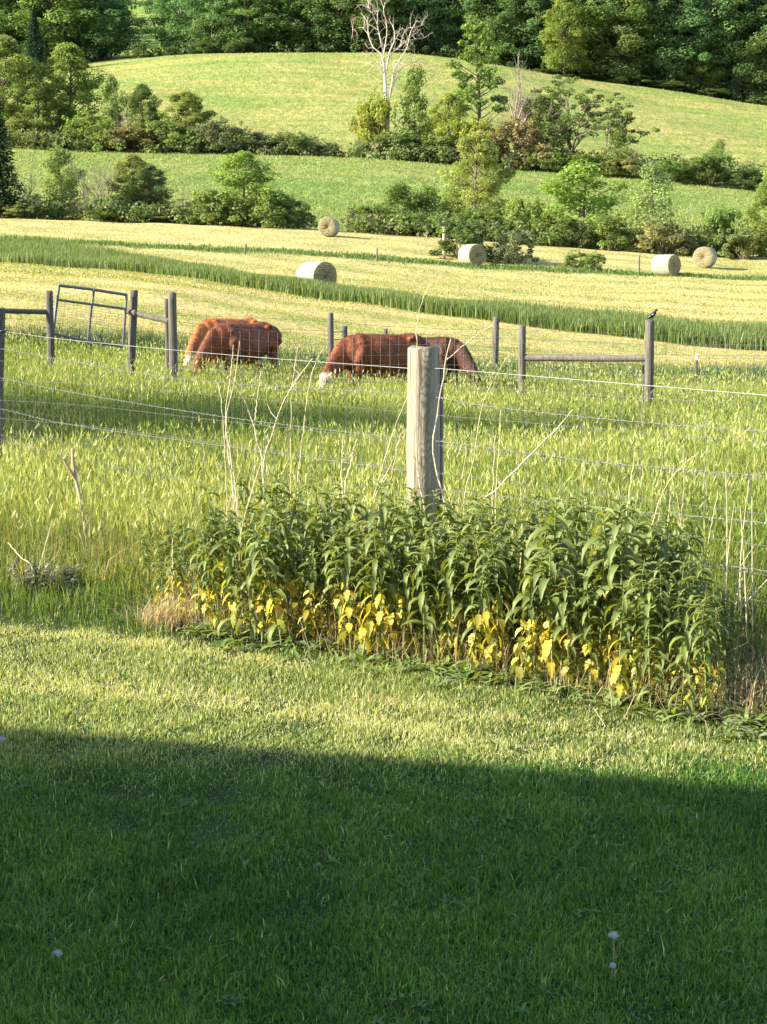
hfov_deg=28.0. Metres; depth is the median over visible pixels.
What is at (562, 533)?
nettle plant
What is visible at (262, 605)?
nettle plant
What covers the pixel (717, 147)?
young tree
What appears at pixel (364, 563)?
nettle plant
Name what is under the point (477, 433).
dry stalk
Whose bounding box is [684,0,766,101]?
tree
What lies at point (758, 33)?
tree
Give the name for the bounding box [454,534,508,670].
nettle plant
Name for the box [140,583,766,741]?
weeds
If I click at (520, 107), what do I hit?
bare tree
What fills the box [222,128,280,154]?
bush
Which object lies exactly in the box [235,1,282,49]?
tree
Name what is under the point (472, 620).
nettle plant
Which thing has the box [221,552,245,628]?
nettle plant
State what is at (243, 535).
nettle plant
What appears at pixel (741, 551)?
dry stalk
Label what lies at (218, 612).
nettle plant
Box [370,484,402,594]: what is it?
nettle plant
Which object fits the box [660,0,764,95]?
tree
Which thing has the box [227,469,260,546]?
nettle plant
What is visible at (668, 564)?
nettle plant
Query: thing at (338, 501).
nettle plant
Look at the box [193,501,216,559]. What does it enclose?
nettle plant
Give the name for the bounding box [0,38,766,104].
wood undergrowth
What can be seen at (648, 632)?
nettle plant
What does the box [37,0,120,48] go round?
tree
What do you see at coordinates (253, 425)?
dry stalk
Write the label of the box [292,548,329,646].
nettle plant
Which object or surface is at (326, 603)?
nettle plant
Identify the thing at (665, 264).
hay bale
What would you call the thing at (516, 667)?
nettle plant
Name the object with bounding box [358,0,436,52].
tree
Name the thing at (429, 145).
bush
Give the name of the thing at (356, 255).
fence line weeds
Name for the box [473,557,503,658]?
nettle plant
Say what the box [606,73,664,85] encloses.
bush
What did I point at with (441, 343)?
cow
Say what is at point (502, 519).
nettle plant
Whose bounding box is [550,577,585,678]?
nettle plant
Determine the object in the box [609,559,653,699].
nettle plant
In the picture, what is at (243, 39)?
tree
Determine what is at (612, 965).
dandelion
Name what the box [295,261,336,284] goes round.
hay bale
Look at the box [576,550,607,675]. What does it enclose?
nettle plant
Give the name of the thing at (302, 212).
bush
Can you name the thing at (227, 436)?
dry stalk
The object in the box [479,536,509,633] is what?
nettle plant
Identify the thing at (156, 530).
nettle plant
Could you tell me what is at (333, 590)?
nettle plant
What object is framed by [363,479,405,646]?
nettle plant
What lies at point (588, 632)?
nettle plant
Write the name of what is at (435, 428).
dry stalk
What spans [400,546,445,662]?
nettle plant
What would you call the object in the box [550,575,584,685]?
nettle plant
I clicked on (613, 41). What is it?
tree
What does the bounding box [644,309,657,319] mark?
bird
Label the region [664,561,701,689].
nettle plant
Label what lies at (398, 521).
nettle plant
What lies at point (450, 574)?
nettle plant
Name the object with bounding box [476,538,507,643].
nettle plant
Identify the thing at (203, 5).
tree
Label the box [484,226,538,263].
bush
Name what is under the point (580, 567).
nettle plant
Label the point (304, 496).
nettle plant
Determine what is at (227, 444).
dry stalk
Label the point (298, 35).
tree
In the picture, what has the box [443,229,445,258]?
dead stub
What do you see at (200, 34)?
tree
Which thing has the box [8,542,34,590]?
dry stalk
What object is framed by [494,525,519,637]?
nettle plant
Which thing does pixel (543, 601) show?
nettle plant
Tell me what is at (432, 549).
nettle plant
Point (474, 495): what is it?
nettle plant
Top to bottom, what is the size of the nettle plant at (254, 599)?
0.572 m
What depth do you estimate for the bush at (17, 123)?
221.79 m
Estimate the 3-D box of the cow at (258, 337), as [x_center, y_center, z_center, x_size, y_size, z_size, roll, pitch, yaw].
[-2.649,-2.834,27.668,0.730,1.211,2.225,6,10,39]
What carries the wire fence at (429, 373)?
on the ground at (406, 246)
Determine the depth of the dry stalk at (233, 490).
7.99 m
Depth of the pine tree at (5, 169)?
118.16 m
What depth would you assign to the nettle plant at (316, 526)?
7.49 m
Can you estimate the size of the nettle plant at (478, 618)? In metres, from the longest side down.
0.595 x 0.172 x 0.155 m
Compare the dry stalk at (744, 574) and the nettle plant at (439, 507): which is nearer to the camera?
the dry stalk at (744, 574)
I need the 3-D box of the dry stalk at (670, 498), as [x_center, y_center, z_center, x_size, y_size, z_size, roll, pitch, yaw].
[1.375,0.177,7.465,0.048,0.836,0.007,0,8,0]
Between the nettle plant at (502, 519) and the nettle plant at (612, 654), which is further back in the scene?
the nettle plant at (502, 519)
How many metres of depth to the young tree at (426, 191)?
123.02 m
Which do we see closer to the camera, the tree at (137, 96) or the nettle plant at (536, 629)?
the nettle plant at (536, 629)
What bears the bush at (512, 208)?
on the ground at (406, 246)
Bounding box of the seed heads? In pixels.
[0,322,766,607]
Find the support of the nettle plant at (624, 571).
on the ground at (406, 246)
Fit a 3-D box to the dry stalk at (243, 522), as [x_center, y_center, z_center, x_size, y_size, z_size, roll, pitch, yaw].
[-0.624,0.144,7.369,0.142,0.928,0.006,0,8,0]
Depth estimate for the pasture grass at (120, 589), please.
14.01 m
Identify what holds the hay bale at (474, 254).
on the ground at (406, 246)
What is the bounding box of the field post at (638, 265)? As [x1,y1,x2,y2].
[638,255,639,275]
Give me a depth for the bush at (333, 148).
220.28 m
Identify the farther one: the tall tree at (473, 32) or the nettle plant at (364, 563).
the tall tree at (473, 32)
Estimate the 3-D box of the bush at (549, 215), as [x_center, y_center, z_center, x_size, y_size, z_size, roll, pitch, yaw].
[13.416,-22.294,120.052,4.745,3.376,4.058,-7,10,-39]
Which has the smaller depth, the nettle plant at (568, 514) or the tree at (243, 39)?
the nettle plant at (568, 514)
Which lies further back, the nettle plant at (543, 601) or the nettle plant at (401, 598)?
the nettle plant at (401, 598)
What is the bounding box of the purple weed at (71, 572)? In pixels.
[47,564,82,588]
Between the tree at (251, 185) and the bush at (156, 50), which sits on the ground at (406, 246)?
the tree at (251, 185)
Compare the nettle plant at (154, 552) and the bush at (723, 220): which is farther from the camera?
the bush at (723, 220)
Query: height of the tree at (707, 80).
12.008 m
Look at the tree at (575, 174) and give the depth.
121.81 m
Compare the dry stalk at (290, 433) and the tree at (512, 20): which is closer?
the dry stalk at (290, 433)
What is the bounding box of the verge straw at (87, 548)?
[0,469,193,595]
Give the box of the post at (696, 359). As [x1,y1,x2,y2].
[695,354,698,386]
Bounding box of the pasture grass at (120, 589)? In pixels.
[0,321,766,740]
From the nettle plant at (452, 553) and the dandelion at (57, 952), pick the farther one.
the nettle plant at (452, 553)
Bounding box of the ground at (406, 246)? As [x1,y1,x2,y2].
[0,218,766,1023]
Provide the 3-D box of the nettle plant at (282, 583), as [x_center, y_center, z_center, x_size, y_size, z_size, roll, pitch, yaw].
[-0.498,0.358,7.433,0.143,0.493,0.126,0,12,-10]
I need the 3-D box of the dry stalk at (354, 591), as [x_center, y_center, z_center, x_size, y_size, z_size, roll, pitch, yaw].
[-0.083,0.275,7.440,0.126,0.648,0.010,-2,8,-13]
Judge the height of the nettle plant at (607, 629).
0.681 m
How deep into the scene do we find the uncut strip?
59.93 m
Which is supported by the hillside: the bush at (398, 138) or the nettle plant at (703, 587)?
the bush at (398, 138)
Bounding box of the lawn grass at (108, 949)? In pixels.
[0,611,766,1023]
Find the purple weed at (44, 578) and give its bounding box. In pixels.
[6,562,79,596]
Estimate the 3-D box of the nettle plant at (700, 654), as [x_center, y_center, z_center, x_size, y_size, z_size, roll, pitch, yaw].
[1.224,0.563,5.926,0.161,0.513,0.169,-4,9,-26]
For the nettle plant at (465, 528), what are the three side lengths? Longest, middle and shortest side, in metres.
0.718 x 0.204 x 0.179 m
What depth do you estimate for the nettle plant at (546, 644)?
6.30 m
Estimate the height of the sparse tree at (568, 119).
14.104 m
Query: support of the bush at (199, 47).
on the hillside
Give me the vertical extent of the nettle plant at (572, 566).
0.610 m
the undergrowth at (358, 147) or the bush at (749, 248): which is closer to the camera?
the bush at (749, 248)
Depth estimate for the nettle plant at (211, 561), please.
7.58 m
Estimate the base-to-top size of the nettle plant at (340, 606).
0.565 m
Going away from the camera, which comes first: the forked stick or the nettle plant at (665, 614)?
the nettle plant at (665, 614)
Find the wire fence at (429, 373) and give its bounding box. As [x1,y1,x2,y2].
[0,307,766,625]
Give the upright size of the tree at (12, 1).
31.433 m
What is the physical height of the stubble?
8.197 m
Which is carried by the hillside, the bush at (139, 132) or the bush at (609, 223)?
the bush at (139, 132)
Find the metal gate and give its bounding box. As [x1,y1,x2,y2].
[54,284,127,347]
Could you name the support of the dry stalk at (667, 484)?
on the ground at (406, 246)
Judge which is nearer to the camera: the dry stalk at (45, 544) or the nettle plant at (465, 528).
the nettle plant at (465, 528)
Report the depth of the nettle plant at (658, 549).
6.36 m
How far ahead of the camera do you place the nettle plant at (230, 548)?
7.90 m
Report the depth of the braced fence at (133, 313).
23.95 m
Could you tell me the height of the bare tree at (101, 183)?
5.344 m
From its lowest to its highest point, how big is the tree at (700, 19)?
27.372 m
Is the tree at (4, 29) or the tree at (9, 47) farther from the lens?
the tree at (4, 29)
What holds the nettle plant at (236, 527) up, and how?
on the ground at (406, 246)
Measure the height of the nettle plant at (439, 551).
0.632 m
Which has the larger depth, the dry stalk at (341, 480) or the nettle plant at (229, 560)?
the dry stalk at (341, 480)
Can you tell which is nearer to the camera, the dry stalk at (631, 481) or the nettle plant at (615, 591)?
the nettle plant at (615, 591)
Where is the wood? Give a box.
[58,0,340,49]
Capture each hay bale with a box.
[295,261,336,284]
[315,217,348,236]
[457,243,485,265]
[649,254,681,275]
[693,247,716,267]
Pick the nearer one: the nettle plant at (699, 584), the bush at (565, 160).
the nettle plant at (699, 584)
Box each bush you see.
[0,200,63,218]
[3,115,70,147]
[59,108,124,149]
[81,205,147,221]
[100,120,164,151]
[124,41,151,57]
[143,116,201,151]
[143,212,195,222]
[149,45,162,55]
[161,47,178,54]
[172,187,243,225]
[186,40,215,53]
[190,115,253,153]
[220,41,244,52]
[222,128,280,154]
[236,184,301,227]
[271,131,319,156]
[272,195,317,228]
[306,141,346,157]
[345,200,390,232]
[347,87,397,157]
[361,127,427,160]
[412,133,461,163]
[423,215,509,259]
[445,112,510,166]
[448,206,513,240]
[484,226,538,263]
[487,114,552,167]
[498,193,549,243]
[517,148,576,171]
[527,68,568,74]
[527,206,579,245]
[559,249,594,269]
[560,152,622,171]
[562,73,604,80]
[578,214,639,250]
[582,250,606,270]
[593,157,644,177]
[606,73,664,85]
[623,216,698,254]
[642,81,691,89]
[648,157,706,182]
[685,150,751,185]
[691,88,730,97]
[695,200,759,256]
[715,167,765,189]
[720,223,766,259]
[745,95,766,105]
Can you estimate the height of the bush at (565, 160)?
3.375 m
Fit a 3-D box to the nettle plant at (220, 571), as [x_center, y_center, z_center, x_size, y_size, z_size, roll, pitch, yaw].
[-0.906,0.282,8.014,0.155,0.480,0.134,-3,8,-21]
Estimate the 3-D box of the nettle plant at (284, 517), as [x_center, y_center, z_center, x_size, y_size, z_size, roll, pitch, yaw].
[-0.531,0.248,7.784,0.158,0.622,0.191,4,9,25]
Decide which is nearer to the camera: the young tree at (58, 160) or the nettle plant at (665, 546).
the nettle plant at (665, 546)
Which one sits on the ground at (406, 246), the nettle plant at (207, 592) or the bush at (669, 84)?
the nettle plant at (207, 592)
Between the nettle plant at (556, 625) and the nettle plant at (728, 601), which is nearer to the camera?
the nettle plant at (556, 625)
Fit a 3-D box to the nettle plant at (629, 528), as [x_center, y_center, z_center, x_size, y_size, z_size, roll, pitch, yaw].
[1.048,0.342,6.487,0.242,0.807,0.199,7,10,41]
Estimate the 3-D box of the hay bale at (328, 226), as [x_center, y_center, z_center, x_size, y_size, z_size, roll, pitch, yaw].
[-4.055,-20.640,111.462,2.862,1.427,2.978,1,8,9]
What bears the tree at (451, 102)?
on the hillside
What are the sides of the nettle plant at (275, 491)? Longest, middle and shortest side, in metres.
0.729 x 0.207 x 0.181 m
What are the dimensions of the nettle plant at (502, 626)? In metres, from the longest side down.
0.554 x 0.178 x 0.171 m
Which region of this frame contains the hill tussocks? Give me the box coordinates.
[0,51,766,246]
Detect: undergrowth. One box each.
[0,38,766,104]
[0,122,766,184]
[0,192,766,258]
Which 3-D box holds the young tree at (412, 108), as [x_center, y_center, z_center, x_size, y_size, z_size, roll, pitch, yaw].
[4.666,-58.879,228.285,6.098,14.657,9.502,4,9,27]
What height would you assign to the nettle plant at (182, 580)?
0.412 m
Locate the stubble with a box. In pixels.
[0,218,766,376]
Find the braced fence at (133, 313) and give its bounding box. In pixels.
[5,290,167,376]
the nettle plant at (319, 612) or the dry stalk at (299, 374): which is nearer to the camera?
the nettle plant at (319, 612)
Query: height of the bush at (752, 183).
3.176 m
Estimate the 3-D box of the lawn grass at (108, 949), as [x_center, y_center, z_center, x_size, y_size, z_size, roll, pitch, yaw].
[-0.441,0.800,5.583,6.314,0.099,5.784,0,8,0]
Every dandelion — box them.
[52,949,61,963]
[608,931,618,982]
[609,962,615,981]
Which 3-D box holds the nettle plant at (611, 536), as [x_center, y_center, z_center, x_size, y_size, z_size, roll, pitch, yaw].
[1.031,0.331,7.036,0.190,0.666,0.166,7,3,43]
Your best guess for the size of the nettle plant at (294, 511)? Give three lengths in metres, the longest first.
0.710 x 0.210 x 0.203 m
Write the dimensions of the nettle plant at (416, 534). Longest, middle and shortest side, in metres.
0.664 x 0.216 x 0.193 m
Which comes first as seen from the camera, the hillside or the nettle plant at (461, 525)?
the nettle plant at (461, 525)
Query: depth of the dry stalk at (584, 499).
7.29 m
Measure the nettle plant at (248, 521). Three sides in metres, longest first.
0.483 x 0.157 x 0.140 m
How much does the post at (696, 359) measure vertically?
1.172 m
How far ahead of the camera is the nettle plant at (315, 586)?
7.72 m
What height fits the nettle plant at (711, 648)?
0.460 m
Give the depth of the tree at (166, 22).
366.92 m
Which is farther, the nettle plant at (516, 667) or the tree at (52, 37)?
the tree at (52, 37)
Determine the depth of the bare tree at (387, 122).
225.98 m
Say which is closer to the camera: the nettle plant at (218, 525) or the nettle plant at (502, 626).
the nettle plant at (502, 626)
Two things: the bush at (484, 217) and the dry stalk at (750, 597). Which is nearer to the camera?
the dry stalk at (750, 597)
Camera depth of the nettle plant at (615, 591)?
6.33 m
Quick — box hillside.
[5,0,766,254]
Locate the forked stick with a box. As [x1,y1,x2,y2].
[62,448,91,562]
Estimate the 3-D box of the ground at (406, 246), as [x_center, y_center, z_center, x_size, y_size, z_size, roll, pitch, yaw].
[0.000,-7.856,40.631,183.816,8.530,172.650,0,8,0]
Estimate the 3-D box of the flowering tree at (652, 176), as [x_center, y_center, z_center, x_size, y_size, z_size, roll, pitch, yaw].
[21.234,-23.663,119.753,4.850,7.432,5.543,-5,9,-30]
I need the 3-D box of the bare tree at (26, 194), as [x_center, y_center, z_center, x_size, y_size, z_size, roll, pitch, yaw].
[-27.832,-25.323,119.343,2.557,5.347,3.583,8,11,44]
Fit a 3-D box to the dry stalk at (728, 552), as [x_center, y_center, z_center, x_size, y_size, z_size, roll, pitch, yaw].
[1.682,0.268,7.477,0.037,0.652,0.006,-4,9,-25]
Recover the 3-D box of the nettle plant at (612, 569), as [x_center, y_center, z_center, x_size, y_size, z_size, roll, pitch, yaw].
[0.970,0.360,6.247,0.246,0.845,0.199,0,8,-3]
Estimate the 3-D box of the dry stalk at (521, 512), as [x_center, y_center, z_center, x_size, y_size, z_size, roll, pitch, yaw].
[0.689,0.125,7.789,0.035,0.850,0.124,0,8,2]
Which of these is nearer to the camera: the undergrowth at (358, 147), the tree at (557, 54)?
the undergrowth at (358, 147)
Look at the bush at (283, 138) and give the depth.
218.71 m
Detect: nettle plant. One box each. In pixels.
[134,520,149,553]
[136,534,151,579]
[139,549,153,583]
[144,514,155,549]
[149,540,168,578]
[149,561,168,607]
[152,560,164,604]
[153,527,166,567]
[157,531,169,572]
[159,516,177,565]
[160,527,180,595]
[160,546,185,606]
[165,548,194,625]
[169,514,195,591]
[171,529,191,601]
[183,523,210,619]
[187,530,218,624]
[188,528,220,633]
[192,482,234,623]
[192,500,221,596]
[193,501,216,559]
[193,516,224,616]
[193,522,225,596]
[195,520,221,591]
[198,541,225,635]
[207,505,232,586]
[209,520,249,637]
[219,510,249,613]
[219,512,234,586]
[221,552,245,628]
[224,517,248,608]
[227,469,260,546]
[231,529,266,642]
[232,517,249,574]
[237,519,252,586]
[238,501,273,630]
[241,504,279,615]
[241,509,258,538]
[243,520,277,623]
[245,474,276,612]
[245,524,299,643]
[249,511,285,643]
[254,502,314,639]
[255,481,286,558]
[255,482,304,623]
[259,517,291,640]
[261,471,291,576]
[263,499,296,603]
[268,476,301,570]
[270,538,295,608]
[271,485,308,603]
[277,533,316,640]
[282,516,306,603]
[287,490,316,587]
[287,496,315,599]
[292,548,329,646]
[297,506,340,633]
[298,529,318,591]
[300,481,346,630]
[301,487,343,608]
[304,522,328,605]
[305,549,333,643]
[307,498,343,611]
[308,532,332,620]
[314,538,343,635]
[317,489,341,581]
[320,522,351,642]
[320,535,356,649]
[321,483,362,638]
[321,523,370,652]
[330,497,350,549]
[339,487,381,610]
[340,525,380,646]
[344,520,386,635]
[351,501,379,591]
[351,530,369,619]
[355,521,399,658]
[355,540,397,655]
[356,523,376,624]
[356,529,400,643]
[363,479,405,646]
[369,530,409,649]
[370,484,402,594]
[375,527,418,653]
[377,494,406,612]
[378,513,401,587]
[378,534,408,643]
[380,541,416,642]
[390,501,445,644]
[390,551,425,654]
[393,490,418,587]
[395,524,415,625]
[400,486,432,625]
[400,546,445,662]
[405,487,438,619]
[405,529,447,655]
[408,507,446,615]
[413,527,445,640]
[416,520,448,652]
[421,490,463,588]
[425,538,445,639]
[428,526,465,657]
[428,548,470,660]
[429,499,468,628]
[435,528,469,640]
[436,528,469,606]
[439,531,479,660]
[441,503,469,602]
[443,555,471,658]
[451,490,493,637]
[451,542,485,657]
[452,510,489,659]
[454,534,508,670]
[457,501,478,601]
[458,497,494,632]
[460,510,499,645]
[461,548,500,676]
[462,501,516,619]
[465,494,495,551]
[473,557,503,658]
[474,553,513,666]
[474,558,504,646]
[475,524,517,666]
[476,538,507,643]
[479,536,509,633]
[479,541,509,635]
[491,500,518,628]
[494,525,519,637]
[495,506,528,654]
[499,546,522,645]
[505,569,546,686]
[506,508,567,666]
[507,494,548,632]
[512,547,558,681]
[514,559,529,628]
[515,505,550,589]
[521,557,554,679]
[522,541,553,650]
[524,497,585,668]
[529,524,557,624]
[529,543,580,686]
[532,500,554,567]
[536,539,574,652]
[537,490,594,655]
[537,547,579,680]
[545,511,593,647]
[549,498,585,632]
[550,496,587,590]
[550,497,588,616]
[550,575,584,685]
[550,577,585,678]
[555,531,582,649]
[568,540,584,642]
[571,549,620,668]
[571,573,610,681]
[572,581,603,679]
[573,527,603,647]
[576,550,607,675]
[577,554,611,658]
[580,543,639,672]
[581,506,638,685]
[584,532,630,680]
[592,537,616,616]
[593,498,651,682]
[597,550,638,677]
[600,583,646,706]
[602,513,626,645]
[608,497,654,656]
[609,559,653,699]
[611,582,654,692]
[617,504,646,599]
[622,521,649,578]
[624,510,683,657]
[628,513,675,650]
[629,524,660,643]
[631,575,659,684]
[631,578,670,711]
[636,538,689,668]
[637,528,692,658]
[638,558,682,703]
[639,583,678,693]
[640,522,665,578]
[648,579,683,688]
[655,596,699,695]
[657,536,678,599]
[661,525,700,673]
[663,598,704,718]
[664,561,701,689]
[671,517,708,644]
[673,589,715,683]
[679,591,722,705]
[680,553,723,694]
[681,571,708,644]
[688,602,720,695]
[689,598,722,720]
[702,606,738,702]
[709,589,725,646]
[711,616,734,686]
[716,586,737,645]
[720,618,741,695]
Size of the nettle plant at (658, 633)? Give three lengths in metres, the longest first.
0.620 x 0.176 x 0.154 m
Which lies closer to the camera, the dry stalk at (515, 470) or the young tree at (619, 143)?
the dry stalk at (515, 470)
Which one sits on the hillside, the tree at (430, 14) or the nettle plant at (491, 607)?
the tree at (430, 14)
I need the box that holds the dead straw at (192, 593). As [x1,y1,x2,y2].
[97,524,766,721]
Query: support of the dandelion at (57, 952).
on the ground at (406, 246)
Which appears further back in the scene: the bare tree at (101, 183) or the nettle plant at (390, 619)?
the bare tree at (101, 183)
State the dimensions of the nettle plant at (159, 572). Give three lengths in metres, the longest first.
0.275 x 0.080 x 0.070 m
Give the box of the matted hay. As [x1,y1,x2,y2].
[46,539,766,736]
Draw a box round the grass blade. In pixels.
[115,901,119,932]
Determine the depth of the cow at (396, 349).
26.53 m
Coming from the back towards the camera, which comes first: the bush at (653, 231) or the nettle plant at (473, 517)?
the bush at (653, 231)
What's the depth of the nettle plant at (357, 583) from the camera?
7.61 m
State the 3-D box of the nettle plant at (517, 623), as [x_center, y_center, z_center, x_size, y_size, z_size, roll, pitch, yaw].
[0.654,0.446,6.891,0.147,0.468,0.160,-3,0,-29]
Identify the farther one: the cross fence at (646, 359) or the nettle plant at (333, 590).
the cross fence at (646, 359)
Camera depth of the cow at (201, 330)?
29.03 m
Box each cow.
[182,317,263,368]
[191,320,282,376]
[318,332,429,388]
[390,336,481,389]
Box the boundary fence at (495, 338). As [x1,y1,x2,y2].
[150,313,765,370]
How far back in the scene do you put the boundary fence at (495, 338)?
32.41 m
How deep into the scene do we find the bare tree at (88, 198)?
119.57 m
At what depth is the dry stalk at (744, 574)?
6.76 m
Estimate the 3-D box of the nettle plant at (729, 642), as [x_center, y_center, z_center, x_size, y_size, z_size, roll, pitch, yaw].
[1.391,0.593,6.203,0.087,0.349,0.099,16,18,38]
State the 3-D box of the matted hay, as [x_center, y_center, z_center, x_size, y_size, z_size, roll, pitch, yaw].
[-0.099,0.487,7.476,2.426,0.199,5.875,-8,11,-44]
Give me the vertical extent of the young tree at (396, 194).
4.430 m
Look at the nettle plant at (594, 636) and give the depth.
6.45 m
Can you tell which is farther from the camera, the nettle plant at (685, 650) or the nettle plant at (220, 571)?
the nettle plant at (220, 571)
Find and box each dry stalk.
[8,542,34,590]
[39,521,51,568]
[172,539,173,602]
[218,385,228,598]
[220,363,265,594]
[223,459,243,591]
[225,345,235,584]
[226,341,239,521]
[239,445,266,627]
[251,430,256,542]
[255,374,260,419]
[262,359,312,573]
[290,348,297,515]
[296,350,322,530]
[341,427,357,563]
[341,441,343,599]
[354,504,377,627]
[369,398,406,512]
[374,440,399,502]
[377,458,381,588]
[385,426,402,500]
[415,286,429,508]
[432,339,450,532]
[447,326,490,359]
[456,449,466,519]
[462,356,507,516]
[483,409,572,500]
[491,435,495,549]
[495,411,500,522]
[518,459,522,573]
[581,463,587,558]
[622,446,635,557]
[650,452,698,528]
[664,464,673,567]
[668,455,686,554]
[706,492,717,591]
[721,578,766,623]
[722,551,751,632]
[723,468,727,601]
[725,501,734,603]
[740,482,748,619]
[740,505,747,640]
[752,538,752,640]
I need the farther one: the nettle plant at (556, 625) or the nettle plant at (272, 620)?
the nettle plant at (272, 620)
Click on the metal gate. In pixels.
(92, 303)
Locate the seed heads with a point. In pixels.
(186, 510)
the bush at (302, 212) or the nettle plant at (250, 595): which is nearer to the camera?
the nettle plant at (250, 595)
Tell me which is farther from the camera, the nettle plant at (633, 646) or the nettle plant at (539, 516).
the nettle plant at (539, 516)
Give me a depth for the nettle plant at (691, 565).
6.61 m
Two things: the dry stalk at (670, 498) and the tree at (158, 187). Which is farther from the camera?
the tree at (158, 187)
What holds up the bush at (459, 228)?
on the ground at (406, 246)
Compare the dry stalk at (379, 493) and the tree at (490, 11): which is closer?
the dry stalk at (379, 493)
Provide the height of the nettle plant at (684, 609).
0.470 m
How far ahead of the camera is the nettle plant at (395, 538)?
7.01 m
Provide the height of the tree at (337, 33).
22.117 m
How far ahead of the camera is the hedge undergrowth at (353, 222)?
119.00 m
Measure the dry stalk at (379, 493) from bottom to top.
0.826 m
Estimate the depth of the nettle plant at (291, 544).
7.92 m
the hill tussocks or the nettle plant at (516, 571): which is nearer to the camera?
the nettle plant at (516, 571)
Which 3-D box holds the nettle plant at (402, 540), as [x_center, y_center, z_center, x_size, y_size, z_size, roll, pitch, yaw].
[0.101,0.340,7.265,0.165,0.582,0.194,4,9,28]
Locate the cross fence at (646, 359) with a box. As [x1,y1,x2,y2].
[164,292,766,408]
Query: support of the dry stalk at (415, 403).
on the ground at (406, 246)
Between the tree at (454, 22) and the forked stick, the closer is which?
the forked stick
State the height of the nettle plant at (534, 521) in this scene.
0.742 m
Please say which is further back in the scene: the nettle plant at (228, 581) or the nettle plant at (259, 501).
the nettle plant at (259, 501)
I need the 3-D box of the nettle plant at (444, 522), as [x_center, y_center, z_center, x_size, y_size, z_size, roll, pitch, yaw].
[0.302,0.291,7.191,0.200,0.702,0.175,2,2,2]
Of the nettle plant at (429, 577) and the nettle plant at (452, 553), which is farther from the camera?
the nettle plant at (429, 577)
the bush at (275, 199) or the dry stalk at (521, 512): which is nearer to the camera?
the dry stalk at (521, 512)
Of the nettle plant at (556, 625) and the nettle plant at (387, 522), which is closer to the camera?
the nettle plant at (556, 625)
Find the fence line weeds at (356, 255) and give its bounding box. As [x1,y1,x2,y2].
[12,234,766,280]
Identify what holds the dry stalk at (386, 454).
on the ground at (406, 246)
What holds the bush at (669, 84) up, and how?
on the hillside
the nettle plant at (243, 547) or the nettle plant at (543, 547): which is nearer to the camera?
the nettle plant at (543, 547)
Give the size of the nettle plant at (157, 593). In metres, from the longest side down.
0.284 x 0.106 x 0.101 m
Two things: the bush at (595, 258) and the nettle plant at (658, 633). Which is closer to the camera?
the nettle plant at (658, 633)
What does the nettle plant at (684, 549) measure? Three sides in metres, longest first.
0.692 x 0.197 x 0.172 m
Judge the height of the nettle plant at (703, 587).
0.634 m
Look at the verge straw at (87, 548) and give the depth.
8.95 m
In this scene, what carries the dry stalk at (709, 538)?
on the ground at (406, 246)
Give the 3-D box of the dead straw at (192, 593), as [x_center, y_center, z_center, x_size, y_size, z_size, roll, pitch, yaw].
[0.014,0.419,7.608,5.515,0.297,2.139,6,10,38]
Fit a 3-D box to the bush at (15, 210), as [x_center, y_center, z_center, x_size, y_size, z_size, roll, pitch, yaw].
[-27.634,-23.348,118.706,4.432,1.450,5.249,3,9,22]
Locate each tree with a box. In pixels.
[0,0,46,64]
[0,0,102,67]
[0,34,47,126]
[0,98,26,217]
[1,73,72,144]
[4,153,38,216]
[5,0,68,60]
[23,9,46,71]
[32,41,108,137]
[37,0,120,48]
[40,146,87,218]
[64,0,152,59]
[69,159,109,220]
[77,153,117,220]
[97,73,129,131]
[103,153,157,221]
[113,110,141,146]
[122,82,164,142]
[123,165,173,219]
[140,0,220,53]
[157,90,217,140]
[171,0,249,52]
[187,0,252,51]
[194,150,284,222]
[204,0,281,52]
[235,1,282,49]
[238,0,315,52]
[262,2,312,50]
[270,0,342,52]
[293,0,374,52]
[326,0,412,52]
[351,0,437,134]
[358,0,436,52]
[365,180,432,233]
[394,63,436,145]
[396,0,470,56]
[408,185,458,235]
[417,2,472,50]
[420,92,467,163]
[425,0,495,58]
[437,129,517,219]
[445,14,511,123]
[451,0,538,65]
[482,0,562,69]
[485,1,552,58]
[487,50,571,167]
[507,0,596,74]
[513,94,572,168]
[517,74,660,157]
[528,159,635,239]
[537,0,590,74]
[539,0,630,79]
[570,0,673,82]
[600,121,637,175]
[611,0,694,84]
[614,160,696,252]
[624,132,638,176]
[626,0,722,92]
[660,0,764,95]
[676,45,724,92]
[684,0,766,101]
[704,139,734,183]
[716,0,764,101]
[721,0,766,105]
[740,169,766,251]
[747,17,766,72]
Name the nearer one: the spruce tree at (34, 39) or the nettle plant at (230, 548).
the nettle plant at (230, 548)
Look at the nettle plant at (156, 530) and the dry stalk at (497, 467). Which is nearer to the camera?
the dry stalk at (497, 467)
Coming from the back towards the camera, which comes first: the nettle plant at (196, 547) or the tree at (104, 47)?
the tree at (104, 47)
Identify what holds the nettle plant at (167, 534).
on the ground at (406, 246)
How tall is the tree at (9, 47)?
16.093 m
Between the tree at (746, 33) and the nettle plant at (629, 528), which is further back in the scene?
the tree at (746, 33)
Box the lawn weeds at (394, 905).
[0,667,751,1023]
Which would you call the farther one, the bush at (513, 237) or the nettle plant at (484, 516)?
the bush at (513, 237)
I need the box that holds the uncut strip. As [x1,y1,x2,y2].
[0,233,766,350]
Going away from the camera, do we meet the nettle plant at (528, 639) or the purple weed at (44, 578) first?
the nettle plant at (528, 639)
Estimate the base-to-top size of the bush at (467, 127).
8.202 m
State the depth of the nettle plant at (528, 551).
6.60 m
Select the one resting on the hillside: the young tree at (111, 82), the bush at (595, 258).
the young tree at (111, 82)
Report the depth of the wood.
444.81 m
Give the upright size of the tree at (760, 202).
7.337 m
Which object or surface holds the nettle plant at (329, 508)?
on the ground at (406, 246)

